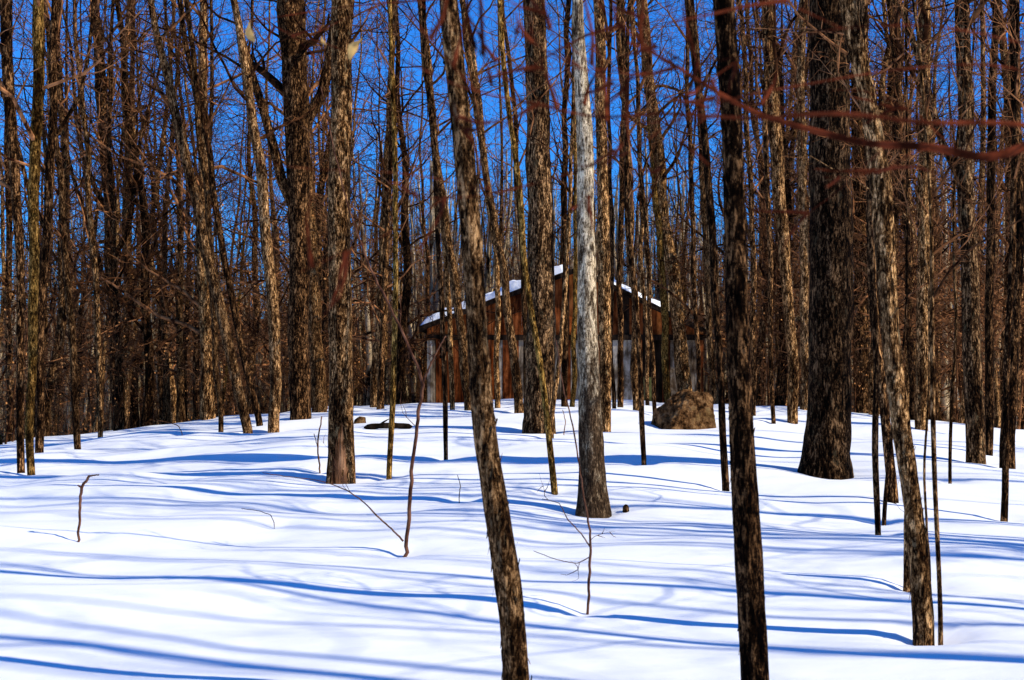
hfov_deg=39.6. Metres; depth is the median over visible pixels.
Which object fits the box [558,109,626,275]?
bare tree
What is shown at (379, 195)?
bare tree
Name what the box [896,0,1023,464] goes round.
bare tree
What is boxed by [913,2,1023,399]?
bare tree
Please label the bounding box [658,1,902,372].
bare tree
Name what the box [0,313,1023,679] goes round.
ground
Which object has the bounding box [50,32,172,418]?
bare tree
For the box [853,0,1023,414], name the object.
bare tree
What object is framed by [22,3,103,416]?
bare tree
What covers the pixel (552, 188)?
bare tree
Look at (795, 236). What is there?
bare tree
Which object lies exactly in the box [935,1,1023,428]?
bare tree
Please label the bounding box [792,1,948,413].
bare tree
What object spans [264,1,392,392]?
bare tree
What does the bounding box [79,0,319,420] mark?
bare tree
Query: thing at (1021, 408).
sapling
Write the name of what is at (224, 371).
sapling
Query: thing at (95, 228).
bare tree
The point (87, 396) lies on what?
sapling
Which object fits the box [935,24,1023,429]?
bare tree
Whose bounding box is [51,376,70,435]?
sapling
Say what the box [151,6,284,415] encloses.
bare tree
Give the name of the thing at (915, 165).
bare tree
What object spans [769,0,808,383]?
bare tree
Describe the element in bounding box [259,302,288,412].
sapling
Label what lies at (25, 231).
bare tree
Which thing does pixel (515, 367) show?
bare tree
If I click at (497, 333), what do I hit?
bare tree
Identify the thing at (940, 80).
bare tree
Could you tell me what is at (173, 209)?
bare tree
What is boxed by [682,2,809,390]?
bare tree
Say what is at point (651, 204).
bare tree
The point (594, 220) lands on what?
bare tree
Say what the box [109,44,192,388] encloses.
bare tree
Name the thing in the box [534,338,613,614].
sapling
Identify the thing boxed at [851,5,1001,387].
bare tree
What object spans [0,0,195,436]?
bare tree
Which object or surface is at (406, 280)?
bare tree
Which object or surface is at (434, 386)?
cabin
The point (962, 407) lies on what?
bare tree
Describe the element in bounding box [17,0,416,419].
bare tree
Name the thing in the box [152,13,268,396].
bare tree
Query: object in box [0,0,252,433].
bare tree
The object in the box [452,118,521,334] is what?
bare tree
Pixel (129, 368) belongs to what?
bare tree
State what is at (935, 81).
bare tree
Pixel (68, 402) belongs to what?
sapling
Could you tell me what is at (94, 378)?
sapling
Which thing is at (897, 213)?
bare tree
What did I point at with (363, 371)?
sapling
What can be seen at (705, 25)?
bare tree
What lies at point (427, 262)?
bare tree
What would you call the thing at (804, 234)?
bare tree
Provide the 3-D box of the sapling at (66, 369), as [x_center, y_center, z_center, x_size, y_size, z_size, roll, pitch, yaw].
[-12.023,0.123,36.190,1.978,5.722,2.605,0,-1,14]
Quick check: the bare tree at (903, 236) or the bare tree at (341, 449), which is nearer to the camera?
the bare tree at (341, 449)
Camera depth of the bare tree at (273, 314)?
23.80 m
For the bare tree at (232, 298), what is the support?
on the ground
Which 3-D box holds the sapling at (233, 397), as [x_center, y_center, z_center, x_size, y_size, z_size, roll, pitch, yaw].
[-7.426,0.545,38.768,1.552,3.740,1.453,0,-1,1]
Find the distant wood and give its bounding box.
[0,32,1023,441]
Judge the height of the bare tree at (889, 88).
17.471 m
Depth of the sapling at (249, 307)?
32.57 m
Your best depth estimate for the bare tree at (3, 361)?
36.36 m
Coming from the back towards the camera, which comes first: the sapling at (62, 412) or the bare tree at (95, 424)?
the sapling at (62, 412)
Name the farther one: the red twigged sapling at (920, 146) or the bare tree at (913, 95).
the bare tree at (913, 95)
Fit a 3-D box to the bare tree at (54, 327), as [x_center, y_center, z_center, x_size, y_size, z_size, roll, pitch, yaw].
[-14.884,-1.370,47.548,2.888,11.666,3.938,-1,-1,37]
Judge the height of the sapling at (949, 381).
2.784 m
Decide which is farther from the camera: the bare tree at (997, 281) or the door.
the door
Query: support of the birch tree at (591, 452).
on the ground
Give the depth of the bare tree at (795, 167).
59.63 m
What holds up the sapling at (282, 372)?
on the ground
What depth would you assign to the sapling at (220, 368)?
38.17 m
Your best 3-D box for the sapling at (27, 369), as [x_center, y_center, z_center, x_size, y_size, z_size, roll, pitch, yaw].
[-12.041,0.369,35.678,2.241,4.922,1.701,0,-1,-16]
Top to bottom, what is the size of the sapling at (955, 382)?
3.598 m
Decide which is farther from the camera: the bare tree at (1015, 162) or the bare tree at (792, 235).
the bare tree at (792, 235)
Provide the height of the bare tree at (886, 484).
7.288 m
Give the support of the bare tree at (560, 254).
on the ground
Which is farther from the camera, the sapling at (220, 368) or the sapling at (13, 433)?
the sapling at (220, 368)
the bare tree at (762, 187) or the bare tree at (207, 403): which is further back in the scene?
the bare tree at (762, 187)
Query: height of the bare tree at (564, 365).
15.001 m
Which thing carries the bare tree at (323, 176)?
on the ground
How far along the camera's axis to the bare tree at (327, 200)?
47.67 m
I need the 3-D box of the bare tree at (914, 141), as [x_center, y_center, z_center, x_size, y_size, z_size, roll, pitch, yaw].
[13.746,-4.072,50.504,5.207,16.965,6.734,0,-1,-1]
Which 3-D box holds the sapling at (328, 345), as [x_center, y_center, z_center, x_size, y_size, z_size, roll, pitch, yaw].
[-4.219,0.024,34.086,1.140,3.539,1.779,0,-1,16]
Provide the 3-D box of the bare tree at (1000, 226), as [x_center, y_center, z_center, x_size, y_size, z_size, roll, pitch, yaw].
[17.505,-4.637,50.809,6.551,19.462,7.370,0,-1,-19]
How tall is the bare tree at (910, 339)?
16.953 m
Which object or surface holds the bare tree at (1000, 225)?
on the ground
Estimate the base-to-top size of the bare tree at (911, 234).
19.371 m
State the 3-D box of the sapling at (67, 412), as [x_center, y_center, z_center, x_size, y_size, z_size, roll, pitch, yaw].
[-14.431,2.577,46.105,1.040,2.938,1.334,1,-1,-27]
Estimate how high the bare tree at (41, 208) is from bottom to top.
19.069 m
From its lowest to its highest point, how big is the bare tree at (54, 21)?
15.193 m
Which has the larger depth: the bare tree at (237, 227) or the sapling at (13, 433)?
the bare tree at (237, 227)
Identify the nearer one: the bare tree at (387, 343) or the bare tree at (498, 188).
the bare tree at (387, 343)
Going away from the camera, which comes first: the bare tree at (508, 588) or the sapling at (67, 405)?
the bare tree at (508, 588)
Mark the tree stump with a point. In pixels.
(625, 508)
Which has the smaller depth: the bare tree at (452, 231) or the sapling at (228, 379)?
the sapling at (228, 379)
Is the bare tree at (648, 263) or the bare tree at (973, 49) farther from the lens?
the bare tree at (973, 49)
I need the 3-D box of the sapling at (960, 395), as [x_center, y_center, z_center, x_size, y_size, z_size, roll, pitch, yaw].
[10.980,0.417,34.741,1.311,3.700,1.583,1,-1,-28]
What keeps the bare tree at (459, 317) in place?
on the ground
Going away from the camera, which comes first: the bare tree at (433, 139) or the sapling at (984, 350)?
the bare tree at (433, 139)
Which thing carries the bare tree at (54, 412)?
on the ground
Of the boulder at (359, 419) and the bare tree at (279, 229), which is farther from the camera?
the bare tree at (279, 229)
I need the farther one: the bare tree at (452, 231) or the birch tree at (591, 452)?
the bare tree at (452, 231)
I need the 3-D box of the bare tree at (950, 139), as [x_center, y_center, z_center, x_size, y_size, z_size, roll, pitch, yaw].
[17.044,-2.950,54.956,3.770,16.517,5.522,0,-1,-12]
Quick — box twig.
[242,508,274,528]
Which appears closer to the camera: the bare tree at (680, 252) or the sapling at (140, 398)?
the sapling at (140, 398)
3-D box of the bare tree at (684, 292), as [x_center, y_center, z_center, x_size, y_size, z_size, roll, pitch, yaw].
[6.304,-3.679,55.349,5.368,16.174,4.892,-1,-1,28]
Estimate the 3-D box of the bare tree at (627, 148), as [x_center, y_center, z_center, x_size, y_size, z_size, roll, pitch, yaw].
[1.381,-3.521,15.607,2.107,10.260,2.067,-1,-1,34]
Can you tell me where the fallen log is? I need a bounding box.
[364,419,412,428]
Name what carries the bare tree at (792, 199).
on the ground
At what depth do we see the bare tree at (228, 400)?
48.98 m
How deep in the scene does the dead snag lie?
9.07 m
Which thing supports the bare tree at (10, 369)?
on the ground
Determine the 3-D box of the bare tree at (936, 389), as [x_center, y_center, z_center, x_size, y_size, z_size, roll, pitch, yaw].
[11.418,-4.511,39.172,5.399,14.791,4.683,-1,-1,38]
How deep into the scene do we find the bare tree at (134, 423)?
41.77 m
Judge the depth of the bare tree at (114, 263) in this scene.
32.36 m
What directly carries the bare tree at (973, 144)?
on the ground
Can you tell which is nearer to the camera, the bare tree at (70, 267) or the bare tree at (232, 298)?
the bare tree at (232, 298)
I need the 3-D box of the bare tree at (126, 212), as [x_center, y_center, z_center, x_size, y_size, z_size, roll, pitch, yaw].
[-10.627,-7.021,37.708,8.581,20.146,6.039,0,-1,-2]
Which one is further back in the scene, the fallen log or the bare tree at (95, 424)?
the bare tree at (95, 424)
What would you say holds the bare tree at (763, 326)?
on the ground
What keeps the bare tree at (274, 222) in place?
on the ground
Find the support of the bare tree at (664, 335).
on the ground
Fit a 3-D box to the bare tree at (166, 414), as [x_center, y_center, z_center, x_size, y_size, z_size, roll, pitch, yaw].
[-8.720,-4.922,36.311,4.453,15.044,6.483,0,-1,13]
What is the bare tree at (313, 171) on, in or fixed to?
on the ground
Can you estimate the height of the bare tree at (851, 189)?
14.882 m
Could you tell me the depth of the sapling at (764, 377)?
42.04 m
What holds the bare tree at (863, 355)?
on the ground
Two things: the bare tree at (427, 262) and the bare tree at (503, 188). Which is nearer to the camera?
the bare tree at (427, 262)
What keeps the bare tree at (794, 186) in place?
on the ground
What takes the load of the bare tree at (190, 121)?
on the ground
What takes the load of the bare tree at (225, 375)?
on the ground
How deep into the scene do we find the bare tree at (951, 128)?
60.59 m
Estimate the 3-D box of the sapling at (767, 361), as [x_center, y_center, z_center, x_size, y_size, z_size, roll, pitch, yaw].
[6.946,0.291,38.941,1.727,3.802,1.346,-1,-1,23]
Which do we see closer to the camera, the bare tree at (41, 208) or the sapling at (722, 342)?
the sapling at (722, 342)
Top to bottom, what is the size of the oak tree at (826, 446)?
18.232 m
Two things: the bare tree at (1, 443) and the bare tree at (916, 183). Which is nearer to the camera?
the bare tree at (1, 443)
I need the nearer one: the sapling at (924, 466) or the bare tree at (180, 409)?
the sapling at (924, 466)
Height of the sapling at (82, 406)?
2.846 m
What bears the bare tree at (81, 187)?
on the ground
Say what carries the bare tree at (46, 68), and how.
on the ground
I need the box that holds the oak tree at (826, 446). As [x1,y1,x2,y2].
[797,0,853,479]
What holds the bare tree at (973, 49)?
on the ground
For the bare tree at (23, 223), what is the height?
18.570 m
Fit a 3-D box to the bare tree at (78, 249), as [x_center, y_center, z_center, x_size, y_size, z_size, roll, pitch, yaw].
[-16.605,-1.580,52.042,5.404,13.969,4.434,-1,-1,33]
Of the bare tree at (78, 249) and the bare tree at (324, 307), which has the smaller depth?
the bare tree at (324, 307)
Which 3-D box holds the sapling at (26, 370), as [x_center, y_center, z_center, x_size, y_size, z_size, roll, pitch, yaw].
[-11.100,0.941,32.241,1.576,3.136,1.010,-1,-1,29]
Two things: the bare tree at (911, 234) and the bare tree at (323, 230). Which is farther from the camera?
the bare tree at (323, 230)
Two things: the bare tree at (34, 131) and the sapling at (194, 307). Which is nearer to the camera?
the bare tree at (34, 131)
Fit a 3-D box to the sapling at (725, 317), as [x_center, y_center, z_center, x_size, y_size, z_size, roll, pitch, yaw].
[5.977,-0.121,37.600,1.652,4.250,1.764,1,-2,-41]
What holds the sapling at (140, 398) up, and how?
on the ground
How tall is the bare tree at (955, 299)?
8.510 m
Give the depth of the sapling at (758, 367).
31.12 m
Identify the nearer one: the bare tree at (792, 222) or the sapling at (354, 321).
the sapling at (354, 321)
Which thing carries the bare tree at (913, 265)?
on the ground
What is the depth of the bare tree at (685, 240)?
54.07 m
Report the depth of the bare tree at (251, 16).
37.35 m
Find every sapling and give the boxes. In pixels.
[0,159,95,443]
[0,233,90,428]
[0,254,64,433]
[0,262,52,441]
[0,270,77,411]
[0,355,24,442]
[1,321,54,439]
[44,339,79,435]
[50,344,94,434]
[51,321,95,434]
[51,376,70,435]
[54,378,81,433]
[61,271,136,430]
[63,331,111,432]
[66,363,94,433]
[72,295,144,434]
[77,474,98,541]
[87,348,143,429]
[90,304,144,429]
[125,328,161,423]
[127,317,175,419]
[135,189,243,388]
[179,307,226,417]
[184,269,236,415]
[187,341,192,418]
[215,256,269,411]
[215,306,236,411]
[215,311,246,414]
[219,300,266,413]
[222,337,246,414]
[225,317,267,414]
[226,0,1023,314]
[239,305,287,413]
[243,309,269,410]
[258,293,269,411]
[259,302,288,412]
[260,306,289,411]
[262,87,449,556]
[263,321,288,411]
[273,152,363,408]
[288,244,364,391]
[314,416,321,472]
[321,277,363,380]
[326,324,328,392]
[327,252,371,397]
[353,323,384,405]
[408,313,426,402]
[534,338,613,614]
[704,264,767,399]
[704,286,727,403]
[715,295,765,399]
[750,242,799,405]
[755,272,799,405]
[756,290,787,405]
[760,348,775,404]
[775,237,809,398]
[785,151,930,577]
[851,305,872,412]
[906,0,1023,644]
[934,251,997,422]
[935,288,962,413]
[935,331,962,420]
[942,319,984,419]
[978,246,1023,420]
[981,314,1000,398]
[983,283,1023,429]
[998,284,1023,428]
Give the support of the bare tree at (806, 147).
on the ground
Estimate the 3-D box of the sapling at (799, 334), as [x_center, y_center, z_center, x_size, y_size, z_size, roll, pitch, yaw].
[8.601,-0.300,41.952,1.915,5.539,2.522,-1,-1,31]
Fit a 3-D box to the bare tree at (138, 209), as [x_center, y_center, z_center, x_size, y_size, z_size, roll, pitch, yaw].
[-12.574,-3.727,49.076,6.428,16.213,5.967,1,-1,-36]
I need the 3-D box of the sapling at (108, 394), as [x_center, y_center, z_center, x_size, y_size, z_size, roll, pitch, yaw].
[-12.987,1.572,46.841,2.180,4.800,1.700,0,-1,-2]
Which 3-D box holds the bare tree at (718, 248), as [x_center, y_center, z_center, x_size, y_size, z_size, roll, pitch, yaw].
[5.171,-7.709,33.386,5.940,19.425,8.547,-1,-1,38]
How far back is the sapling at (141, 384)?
37.55 m
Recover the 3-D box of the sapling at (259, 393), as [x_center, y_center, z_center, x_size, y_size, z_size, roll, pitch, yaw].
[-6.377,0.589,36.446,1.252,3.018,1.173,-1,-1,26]
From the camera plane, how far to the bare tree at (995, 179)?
44.13 m
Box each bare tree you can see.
[0,0,30,472]
[0,0,105,449]
[0,0,117,442]
[0,0,128,452]
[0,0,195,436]
[0,0,196,475]
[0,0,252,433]
[0,0,288,426]
[0,1,137,436]
[0,1,184,401]
[0,3,124,366]
[0,15,108,414]
[0,20,101,435]
[0,37,114,444]
[0,40,55,399]
[0,50,103,383]
[0,81,69,431]
[0,136,50,433]
[1,0,176,407]
[1,0,276,429]
[2,0,221,430]
[2,99,102,423]
[3,0,170,435]
[5,0,224,428]
[12,0,162,437]
[15,138,111,434]
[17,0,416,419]
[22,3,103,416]
[25,66,102,417]
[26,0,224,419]
[39,60,171,418]
[41,24,139,430]
[46,0,166,429]
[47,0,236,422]
[47,4,212,428]
[50,0,232,428]
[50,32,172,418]
[53,175,102,414]
[66,0,240,424]
[67,0,212,432]
[71,2,237,424]
[75,36,161,405]
[76,0,285,422]
[77,0,263,424]
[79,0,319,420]
[82,0,266,421]
[82,0,330,432]
[94,72,168,418]
[97,43,189,419]
[106,77,229,408]
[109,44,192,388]
[118,0,263,431]
[139,0,262,425]
[139,0,277,412]
[139,46,286,415]
[145,48,227,369]
[151,1,416,352]
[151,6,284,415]
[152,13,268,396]
[153,0,327,414]
[155,114,262,397]
[176,4,455,407]
[184,63,284,416]
[186,0,363,368]
[187,0,357,413]
[207,0,387,412]
[212,0,328,397]
[213,0,462,346]
[215,123,268,413]
[225,1,411,356]
[226,127,287,395]
[228,0,425,392]
[231,1,330,411]
[235,21,373,389]
[239,0,443,479]
[240,0,359,362]
[241,0,380,386]
[243,0,367,419]
[249,0,389,326]
[250,8,377,384]
[258,118,288,382]
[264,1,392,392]
[264,39,363,395]
[266,7,378,384]
[268,0,489,409]
[310,1,437,403]
[314,1,521,403]
[324,0,587,412]
[326,0,355,483]
[351,9,431,395]
[352,0,516,459]
[352,39,420,403]
[352,42,460,394]
[352,68,430,393]
[353,0,449,406]
[365,0,521,409]
[366,6,492,402]
[383,0,572,410]
[388,0,516,382]
[388,114,499,393]
[404,2,555,407]
[409,0,569,331]
[415,0,592,391]
[421,106,526,345]
[436,0,531,679]
[443,0,596,332]
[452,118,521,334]
[461,113,525,296]
[463,0,668,494]
[470,0,650,406]
[476,0,777,490]
[487,0,640,437]
[489,4,573,315]
[500,0,596,406]
[503,0,597,279]
[514,0,715,406]
[522,0,555,433]
[555,0,711,408]
[556,0,695,464]
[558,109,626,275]
[558,125,623,277]
[559,0,669,431]
[562,0,762,391]
[593,0,687,410]
[594,0,698,410]
[596,56,706,358]
[608,1,741,402]
[610,0,704,405]
[611,22,725,363]
[612,0,750,403]
[614,0,852,347]
[614,0,877,405]
[623,86,672,296]
[629,0,756,391]
[634,0,1023,414]
[634,88,725,391]
[635,37,722,384]
[643,0,757,349]
[645,0,869,423]
[653,0,808,405]
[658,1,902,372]
[661,1,914,402]
[667,0,791,403]
[667,2,797,334]
[669,0,853,403]
[670,16,754,395]
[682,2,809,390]
[684,31,798,378]
[691,0,959,384]
[700,0,807,415]
[701,0,808,423]
[705,74,809,355]
[711,0,768,679]
[711,0,809,351]
[713,0,809,383]
[722,8,807,405]
[724,11,872,367]
[735,0,1021,534]
[739,0,961,347]
[740,0,885,409]
[748,0,1023,405]
[748,16,912,377]
[748,28,879,337]
[755,1,805,395]
[757,0,1007,502]
[758,0,909,413]
[758,0,1003,355]
[764,6,951,366]
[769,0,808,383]
[782,0,1023,419]
[785,0,1023,344]
[792,0,1023,367]
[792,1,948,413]
[795,23,945,367]
[797,1,950,354]
[813,0,1012,525]
[839,0,934,645]
[850,2,1003,341]
[851,0,982,373]
[851,1,959,403]
[851,1,1023,423]
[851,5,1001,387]
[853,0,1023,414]
[853,24,983,369]
[868,0,954,429]
[868,0,984,420]
[869,0,1023,483]
[870,0,1023,521]
[871,1,1002,420]
[877,9,999,395]
[894,0,1023,332]
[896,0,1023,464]
[896,2,1023,386]
[900,0,1004,419]
[900,129,960,413]
[902,40,984,413]
[903,130,982,414]
[911,0,977,288]
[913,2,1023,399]
[924,0,1023,468]
[931,37,981,335]
[933,0,1023,427]
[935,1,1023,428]
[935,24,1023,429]
[935,54,960,305]
[939,1,1023,345]
[939,58,1001,296]
[941,39,1023,400]
[946,47,1001,390]
[954,103,1023,410]
[970,0,1023,455]
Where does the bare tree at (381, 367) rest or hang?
on the ground
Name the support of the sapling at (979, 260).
on the ground
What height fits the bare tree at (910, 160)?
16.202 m
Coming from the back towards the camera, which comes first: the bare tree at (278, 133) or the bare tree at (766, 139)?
the bare tree at (278, 133)
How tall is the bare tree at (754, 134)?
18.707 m
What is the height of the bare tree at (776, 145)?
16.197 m
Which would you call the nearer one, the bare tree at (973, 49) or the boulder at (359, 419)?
the boulder at (359, 419)
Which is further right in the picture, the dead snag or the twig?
the dead snag
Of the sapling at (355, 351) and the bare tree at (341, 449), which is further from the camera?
the sapling at (355, 351)
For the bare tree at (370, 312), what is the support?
on the ground
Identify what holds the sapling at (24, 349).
on the ground
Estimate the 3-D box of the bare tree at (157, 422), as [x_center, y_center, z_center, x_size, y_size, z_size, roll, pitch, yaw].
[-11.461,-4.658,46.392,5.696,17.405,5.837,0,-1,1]
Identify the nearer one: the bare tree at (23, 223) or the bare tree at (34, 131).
the bare tree at (34, 131)
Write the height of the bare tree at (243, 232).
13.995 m
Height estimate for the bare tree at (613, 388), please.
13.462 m
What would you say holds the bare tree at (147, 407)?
on the ground
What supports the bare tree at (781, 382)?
on the ground
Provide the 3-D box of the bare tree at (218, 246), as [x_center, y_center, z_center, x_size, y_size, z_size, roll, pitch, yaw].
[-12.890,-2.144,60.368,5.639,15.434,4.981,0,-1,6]
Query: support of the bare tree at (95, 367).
on the ground
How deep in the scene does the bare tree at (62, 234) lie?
22.09 m
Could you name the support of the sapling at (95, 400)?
on the ground
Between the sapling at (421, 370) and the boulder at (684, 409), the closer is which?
the boulder at (684, 409)
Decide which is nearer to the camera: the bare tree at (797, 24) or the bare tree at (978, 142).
the bare tree at (797, 24)
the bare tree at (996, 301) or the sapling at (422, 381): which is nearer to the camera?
the sapling at (422, 381)
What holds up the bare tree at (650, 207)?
on the ground
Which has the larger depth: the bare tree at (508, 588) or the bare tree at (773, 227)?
the bare tree at (773, 227)
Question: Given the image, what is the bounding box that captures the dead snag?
[903,521,909,591]
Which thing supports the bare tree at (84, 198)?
on the ground
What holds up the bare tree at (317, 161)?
on the ground
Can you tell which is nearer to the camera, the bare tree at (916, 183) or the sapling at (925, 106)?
the sapling at (925, 106)
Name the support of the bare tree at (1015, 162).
on the ground
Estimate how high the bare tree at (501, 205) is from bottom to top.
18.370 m
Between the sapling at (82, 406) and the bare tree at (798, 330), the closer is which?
the bare tree at (798, 330)
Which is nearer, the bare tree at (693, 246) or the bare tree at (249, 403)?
the bare tree at (693, 246)
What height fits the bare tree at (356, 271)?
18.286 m
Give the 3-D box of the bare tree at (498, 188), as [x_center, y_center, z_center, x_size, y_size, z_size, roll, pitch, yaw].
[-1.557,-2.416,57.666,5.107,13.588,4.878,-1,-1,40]
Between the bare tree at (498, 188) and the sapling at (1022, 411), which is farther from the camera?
the bare tree at (498, 188)
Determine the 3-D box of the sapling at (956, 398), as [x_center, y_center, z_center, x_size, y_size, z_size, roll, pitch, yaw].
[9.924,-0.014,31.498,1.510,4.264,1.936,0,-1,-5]
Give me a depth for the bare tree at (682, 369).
32.94 m
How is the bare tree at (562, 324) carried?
on the ground
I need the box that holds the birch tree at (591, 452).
[572,0,611,517]
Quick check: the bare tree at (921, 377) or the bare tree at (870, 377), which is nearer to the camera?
the bare tree at (921, 377)
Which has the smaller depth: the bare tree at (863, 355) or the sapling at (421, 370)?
the bare tree at (863, 355)
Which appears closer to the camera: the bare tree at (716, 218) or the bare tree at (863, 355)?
the bare tree at (863, 355)
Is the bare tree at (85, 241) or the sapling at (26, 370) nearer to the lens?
the sapling at (26, 370)
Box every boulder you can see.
[354,416,365,423]
[651,389,715,429]
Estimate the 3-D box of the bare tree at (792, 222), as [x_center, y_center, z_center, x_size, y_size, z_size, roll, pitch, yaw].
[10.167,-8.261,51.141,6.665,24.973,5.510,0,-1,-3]
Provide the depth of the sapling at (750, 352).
31.76 m
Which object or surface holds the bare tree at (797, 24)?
on the ground
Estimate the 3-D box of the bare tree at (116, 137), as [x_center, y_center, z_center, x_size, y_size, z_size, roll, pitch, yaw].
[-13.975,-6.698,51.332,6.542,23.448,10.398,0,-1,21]
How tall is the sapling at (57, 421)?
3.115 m
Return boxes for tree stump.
[622,504,628,512]
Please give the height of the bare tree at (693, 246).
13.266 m
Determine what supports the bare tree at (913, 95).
on the ground
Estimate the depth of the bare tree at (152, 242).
46.95 m
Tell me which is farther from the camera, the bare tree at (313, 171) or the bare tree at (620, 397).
the bare tree at (313, 171)
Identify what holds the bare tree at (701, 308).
on the ground
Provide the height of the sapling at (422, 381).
3.567 m
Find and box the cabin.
[419,264,705,402]
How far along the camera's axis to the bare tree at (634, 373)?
26.41 m
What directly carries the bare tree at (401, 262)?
on the ground
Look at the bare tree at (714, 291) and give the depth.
14.08 m
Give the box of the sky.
[0,0,1023,315]
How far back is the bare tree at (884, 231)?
7.80 m
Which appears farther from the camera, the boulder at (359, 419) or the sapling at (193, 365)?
the sapling at (193, 365)
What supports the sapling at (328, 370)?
on the ground
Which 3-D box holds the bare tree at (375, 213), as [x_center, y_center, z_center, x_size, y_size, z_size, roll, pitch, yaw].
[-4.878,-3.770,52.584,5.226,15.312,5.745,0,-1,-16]
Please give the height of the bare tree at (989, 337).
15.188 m
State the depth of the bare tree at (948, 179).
52.52 m
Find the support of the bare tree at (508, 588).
on the ground
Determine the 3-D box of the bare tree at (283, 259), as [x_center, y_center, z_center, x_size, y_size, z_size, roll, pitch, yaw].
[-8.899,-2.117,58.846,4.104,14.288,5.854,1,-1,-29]
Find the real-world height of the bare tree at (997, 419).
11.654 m
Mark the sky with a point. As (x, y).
(519, 89)
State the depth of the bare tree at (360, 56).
50.37 m
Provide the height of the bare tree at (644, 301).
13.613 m
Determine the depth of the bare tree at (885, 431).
13.21 m
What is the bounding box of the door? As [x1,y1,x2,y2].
[642,340,661,402]
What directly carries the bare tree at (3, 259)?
on the ground
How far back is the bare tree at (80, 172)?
54.60 m
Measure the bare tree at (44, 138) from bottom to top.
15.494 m
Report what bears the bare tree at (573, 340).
on the ground
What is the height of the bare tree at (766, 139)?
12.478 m
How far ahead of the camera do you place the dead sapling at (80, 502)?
11.09 m
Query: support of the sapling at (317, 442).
on the ground
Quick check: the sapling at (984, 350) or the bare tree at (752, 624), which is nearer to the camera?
the bare tree at (752, 624)
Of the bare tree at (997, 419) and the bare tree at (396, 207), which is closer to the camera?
the bare tree at (396, 207)
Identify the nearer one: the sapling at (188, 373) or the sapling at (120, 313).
the sapling at (120, 313)
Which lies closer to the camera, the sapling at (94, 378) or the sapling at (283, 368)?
the sapling at (283, 368)
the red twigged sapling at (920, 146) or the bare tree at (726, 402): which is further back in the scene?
the bare tree at (726, 402)
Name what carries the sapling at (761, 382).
on the ground
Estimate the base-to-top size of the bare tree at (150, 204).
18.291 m
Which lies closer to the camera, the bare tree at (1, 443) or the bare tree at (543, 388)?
the bare tree at (543, 388)
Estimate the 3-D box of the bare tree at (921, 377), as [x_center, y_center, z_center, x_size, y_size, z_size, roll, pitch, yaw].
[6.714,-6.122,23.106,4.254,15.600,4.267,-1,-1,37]
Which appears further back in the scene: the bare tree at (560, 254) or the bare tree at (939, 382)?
the bare tree at (560, 254)
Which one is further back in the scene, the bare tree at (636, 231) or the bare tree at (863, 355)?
the bare tree at (636, 231)
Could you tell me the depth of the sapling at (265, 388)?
49.74 m
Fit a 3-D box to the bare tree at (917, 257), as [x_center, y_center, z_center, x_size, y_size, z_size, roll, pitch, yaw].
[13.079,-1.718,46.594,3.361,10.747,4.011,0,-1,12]
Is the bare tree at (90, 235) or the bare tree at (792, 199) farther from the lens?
the bare tree at (792, 199)
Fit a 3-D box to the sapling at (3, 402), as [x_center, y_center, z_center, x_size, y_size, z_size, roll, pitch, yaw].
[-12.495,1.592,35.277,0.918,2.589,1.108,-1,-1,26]
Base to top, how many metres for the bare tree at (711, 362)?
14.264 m
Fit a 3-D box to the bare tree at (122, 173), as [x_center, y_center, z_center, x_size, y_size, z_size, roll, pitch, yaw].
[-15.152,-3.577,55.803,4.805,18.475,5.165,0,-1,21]
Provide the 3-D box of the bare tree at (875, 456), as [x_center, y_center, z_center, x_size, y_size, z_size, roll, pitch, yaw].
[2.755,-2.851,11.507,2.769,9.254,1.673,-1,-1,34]
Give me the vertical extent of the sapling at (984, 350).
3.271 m
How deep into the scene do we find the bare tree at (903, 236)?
43.56 m
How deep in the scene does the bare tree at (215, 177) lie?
50.98 m
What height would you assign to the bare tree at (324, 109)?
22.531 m
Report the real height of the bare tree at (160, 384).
16.703 m
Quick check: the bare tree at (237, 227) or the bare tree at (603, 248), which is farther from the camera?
the bare tree at (237, 227)
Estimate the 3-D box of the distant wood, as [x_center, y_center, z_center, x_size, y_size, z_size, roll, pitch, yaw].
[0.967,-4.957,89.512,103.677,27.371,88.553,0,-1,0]
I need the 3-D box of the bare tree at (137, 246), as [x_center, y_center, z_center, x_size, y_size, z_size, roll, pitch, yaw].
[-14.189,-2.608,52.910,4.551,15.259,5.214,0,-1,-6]
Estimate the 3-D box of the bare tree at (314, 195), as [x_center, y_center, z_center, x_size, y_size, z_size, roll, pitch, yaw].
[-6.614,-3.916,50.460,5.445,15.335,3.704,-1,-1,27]
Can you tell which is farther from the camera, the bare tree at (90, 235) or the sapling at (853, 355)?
the sapling at (853, 355)
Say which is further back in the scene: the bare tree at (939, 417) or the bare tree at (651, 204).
the bare tree at (651, 204)
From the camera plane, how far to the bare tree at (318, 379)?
30.65 m
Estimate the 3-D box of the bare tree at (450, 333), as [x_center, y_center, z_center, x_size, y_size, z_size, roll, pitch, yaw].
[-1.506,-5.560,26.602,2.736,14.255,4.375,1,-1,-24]
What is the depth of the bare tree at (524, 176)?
53.21 m
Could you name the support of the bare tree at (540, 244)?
on the ground
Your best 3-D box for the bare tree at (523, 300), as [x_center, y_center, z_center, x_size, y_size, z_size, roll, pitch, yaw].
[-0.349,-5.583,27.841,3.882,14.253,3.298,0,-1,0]
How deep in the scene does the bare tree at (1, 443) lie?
28.02 m

